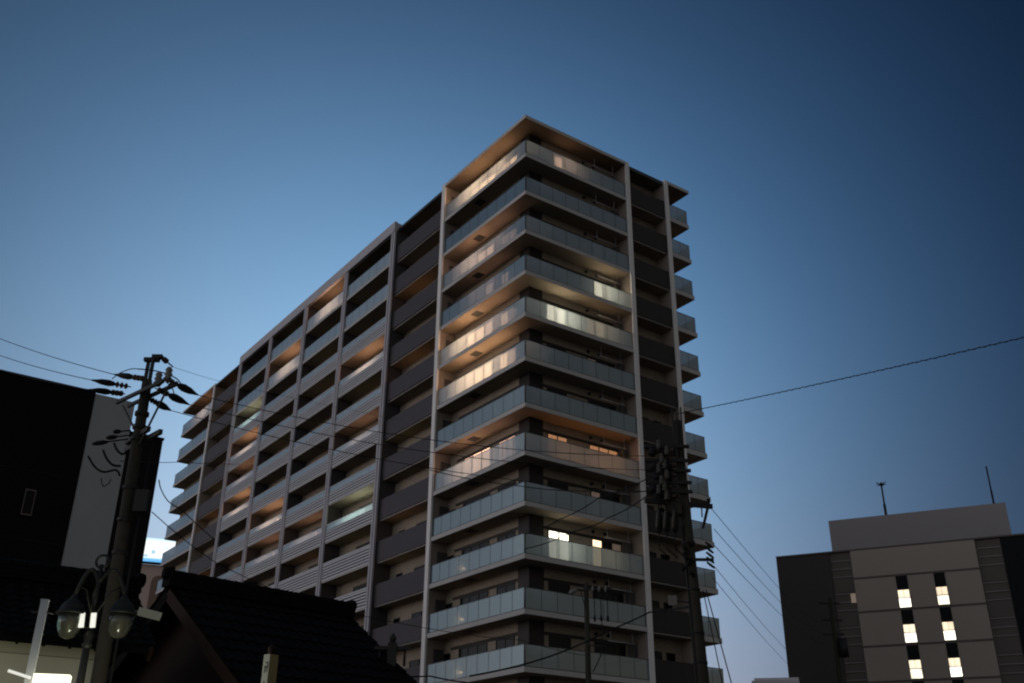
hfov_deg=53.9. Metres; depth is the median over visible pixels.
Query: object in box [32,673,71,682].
lit sign
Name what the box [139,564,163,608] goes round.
pale building
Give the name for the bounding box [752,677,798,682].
pale building
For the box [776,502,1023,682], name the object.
hotel building
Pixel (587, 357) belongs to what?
window
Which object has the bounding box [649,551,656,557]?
small window
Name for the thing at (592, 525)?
phone line
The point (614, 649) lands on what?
window
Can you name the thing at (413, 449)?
power line
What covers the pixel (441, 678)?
service cable
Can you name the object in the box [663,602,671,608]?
service window
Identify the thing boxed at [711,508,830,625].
power line
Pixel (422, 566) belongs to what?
small window
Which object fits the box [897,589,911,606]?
window
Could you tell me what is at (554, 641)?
window
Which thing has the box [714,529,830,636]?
power line
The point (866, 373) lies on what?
messenger cable
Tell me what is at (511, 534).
window
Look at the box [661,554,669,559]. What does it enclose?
service window
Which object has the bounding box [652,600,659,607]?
small window
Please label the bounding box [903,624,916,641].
window
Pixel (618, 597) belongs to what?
window
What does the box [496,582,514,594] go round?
window
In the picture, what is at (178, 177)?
sky
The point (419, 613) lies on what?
small window
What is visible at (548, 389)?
window
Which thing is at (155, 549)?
billboard
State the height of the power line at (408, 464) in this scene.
0.593 m
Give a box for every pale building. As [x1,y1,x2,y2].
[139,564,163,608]
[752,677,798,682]
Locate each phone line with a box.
[122,461,211,463]
[152,512,585,655]
[430,470,638,492]
[524,476,651,533]
[524,493,650,548]
[713,578,791,667]
[714,566,791,654]
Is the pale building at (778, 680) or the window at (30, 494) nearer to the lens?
the window at (30, 494)
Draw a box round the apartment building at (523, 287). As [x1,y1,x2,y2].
[155,115,723,682]
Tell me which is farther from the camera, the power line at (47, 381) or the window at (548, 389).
the window at (548, 389)
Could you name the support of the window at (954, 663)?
in the hotel building at (933, 596)
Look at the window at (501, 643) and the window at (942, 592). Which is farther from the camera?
the window at (942, 592)
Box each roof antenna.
[876,481,886,514]
[985,466,994,503]
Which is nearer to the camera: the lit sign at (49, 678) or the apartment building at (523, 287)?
the lit sign at (49, 678)
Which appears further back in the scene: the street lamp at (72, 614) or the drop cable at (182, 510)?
the drop cable at (182, 510)
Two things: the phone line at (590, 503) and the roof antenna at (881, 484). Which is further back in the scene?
the roof antenna at (881, 484)
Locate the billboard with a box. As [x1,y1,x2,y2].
[142,538,175,564]
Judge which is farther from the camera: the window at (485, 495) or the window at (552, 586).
the window at (485, 495)
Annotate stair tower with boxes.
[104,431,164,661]
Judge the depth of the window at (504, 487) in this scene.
60.89 m
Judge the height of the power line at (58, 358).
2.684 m
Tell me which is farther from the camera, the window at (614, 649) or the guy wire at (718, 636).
the window at (614, 649)
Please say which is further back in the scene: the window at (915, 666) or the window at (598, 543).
the window at (915, 666)
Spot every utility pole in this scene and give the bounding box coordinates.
[87,354,197,682]
[644,407,714,682]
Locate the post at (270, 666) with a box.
[261,644,278,682]
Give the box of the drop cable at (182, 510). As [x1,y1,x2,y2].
[158,480,214,539]
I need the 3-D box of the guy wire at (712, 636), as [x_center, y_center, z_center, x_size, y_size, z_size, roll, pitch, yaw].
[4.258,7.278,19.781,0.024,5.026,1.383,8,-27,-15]
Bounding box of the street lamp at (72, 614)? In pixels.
[55,554,136,682]
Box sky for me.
[0,0,1023,682]
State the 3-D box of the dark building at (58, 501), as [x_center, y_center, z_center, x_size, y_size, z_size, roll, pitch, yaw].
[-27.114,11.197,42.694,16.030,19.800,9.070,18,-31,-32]
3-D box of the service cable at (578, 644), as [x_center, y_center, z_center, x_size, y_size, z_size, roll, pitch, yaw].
[1.983,7.575,27.717,6.370,2.786,13.241,1,-26,0]
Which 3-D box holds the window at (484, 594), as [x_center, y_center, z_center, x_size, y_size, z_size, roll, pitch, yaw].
[-2.299,16.127,60.281,0.050,1.940,3.000,18,-31,-32]
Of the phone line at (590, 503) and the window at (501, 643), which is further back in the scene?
the window at (501, 643)
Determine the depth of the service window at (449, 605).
62.64 m
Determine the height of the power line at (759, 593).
6.278 m
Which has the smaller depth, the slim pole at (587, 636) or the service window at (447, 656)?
the slim pole at (587, 636)
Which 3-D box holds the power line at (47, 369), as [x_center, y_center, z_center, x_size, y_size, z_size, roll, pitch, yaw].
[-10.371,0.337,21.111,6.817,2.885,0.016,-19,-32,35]
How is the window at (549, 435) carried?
in the apartment building at (523, 287)
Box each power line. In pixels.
[0,338,113,374]
[0,355,90,379]
[2,370,88,389]
[171,410,652,491]
[189,404,645,469]
[198,395,636,455]
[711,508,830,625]
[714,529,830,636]
[714,545,830,647]
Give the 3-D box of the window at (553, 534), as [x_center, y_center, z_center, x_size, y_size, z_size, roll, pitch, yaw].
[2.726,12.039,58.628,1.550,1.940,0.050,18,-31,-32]
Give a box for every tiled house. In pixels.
[0,557,155,682]
[107,566,416,682]
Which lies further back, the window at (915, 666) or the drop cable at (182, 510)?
the window at (915, 666)
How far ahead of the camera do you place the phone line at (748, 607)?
28.27 m
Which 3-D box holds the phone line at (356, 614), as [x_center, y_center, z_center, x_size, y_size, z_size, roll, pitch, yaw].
[-3.007,7.540,27.992,4.206,1.061,22.079,-13,-29,26]
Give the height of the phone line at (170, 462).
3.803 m
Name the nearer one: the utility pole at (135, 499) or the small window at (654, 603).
the utility pole at (135, 499)
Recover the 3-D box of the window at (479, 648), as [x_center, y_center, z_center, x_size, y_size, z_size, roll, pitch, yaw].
[-2.323,18.828,58.974,0.050,1.940,3.000,18,-31,-32]
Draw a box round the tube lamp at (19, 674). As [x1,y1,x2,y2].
[7,669,30,678]
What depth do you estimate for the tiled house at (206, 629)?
22.81 m
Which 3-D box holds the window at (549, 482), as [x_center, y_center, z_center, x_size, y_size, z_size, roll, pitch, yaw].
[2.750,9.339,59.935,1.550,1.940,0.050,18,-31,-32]
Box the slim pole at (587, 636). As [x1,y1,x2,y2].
[569,583,611,682]
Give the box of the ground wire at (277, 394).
[174,367,397,419]
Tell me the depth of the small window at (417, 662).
64.14 m
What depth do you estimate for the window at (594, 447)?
63.53 m
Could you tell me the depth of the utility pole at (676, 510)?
22.01 m
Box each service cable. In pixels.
[411,675,470,682]
[469,606,688,676]
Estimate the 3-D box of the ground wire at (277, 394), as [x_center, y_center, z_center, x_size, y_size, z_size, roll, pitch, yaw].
[-6.060,1.672,27.432,1.668,4.775,15.190,-4,-26,9]
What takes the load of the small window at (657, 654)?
in the apartment building at (523, 287)
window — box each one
[20,488,36,515]
[409,659,420,667]
[412,611,422,617]
[414,564,424,570]
[444,653,450,660]
[445,603,451,608]
[458,642,486,657]
[460,590,487,604]
[461,540,488,554]
[463,492,489,505]
[464,446,490,459]
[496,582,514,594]
[496,636,514,648]
[497,531,514,541]
[498,482,515,491]
[546,344,565,351]
[547,387,566,395]
[547,433,567,441]
[547,480,567,489]
[548,530,568,540]
[548,581,569,593]
[549,635,570,648]
[587,357,613,366]
[588,400,615,410]
[589,444,617,454]
[590,490,619,502]
[591,539,621,551]
[594,642,625,655]
[595,590,623,602]
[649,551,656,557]
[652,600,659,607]
[654,651,661,659]
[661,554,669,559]
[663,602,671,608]
[666,652,675,661]
[851,593,856,602]
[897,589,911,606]
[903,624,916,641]
[908,660,922,678]
[936,586,949,604]
[942,622,955,639]
[948,658,962,676]
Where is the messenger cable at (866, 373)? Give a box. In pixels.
[677,337,1023,413]
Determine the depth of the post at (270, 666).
13.99 m
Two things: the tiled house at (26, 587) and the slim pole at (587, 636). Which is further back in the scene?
the slim pole at (587, 636)
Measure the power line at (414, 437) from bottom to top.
0.407 m
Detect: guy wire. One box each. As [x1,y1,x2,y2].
[703,590,722,682]
[706,590,731,682]
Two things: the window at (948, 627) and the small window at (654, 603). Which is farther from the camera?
the window at (948, 627)
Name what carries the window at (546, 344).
in the apartment building at (523, 287)
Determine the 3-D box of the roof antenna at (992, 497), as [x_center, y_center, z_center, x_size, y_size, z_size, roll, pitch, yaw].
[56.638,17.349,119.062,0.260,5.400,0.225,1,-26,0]
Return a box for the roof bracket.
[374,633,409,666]
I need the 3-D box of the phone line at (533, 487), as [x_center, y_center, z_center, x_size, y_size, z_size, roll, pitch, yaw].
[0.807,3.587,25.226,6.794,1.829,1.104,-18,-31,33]
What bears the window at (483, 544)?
in the apartment building at (523, 287)
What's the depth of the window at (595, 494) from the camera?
62.23 m
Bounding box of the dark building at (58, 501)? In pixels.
[0,369,134,570]
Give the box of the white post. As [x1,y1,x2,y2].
[24,599,53,682]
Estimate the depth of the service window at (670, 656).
60.77 m
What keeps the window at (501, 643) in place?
in the apartment building at (523, 287)
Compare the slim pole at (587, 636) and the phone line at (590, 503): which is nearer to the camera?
the phone line at (590, 503)
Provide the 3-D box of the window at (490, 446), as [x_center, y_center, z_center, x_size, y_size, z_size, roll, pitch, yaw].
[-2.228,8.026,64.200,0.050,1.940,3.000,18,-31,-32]
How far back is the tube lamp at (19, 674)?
11.86 m
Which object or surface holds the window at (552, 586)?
in the apartment building at (523, 287)
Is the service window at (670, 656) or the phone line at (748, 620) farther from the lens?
the service window at (670, 656)
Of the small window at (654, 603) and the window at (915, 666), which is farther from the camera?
the window at (915, 666)
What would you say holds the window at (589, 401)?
in the apartment building at (523, 287)

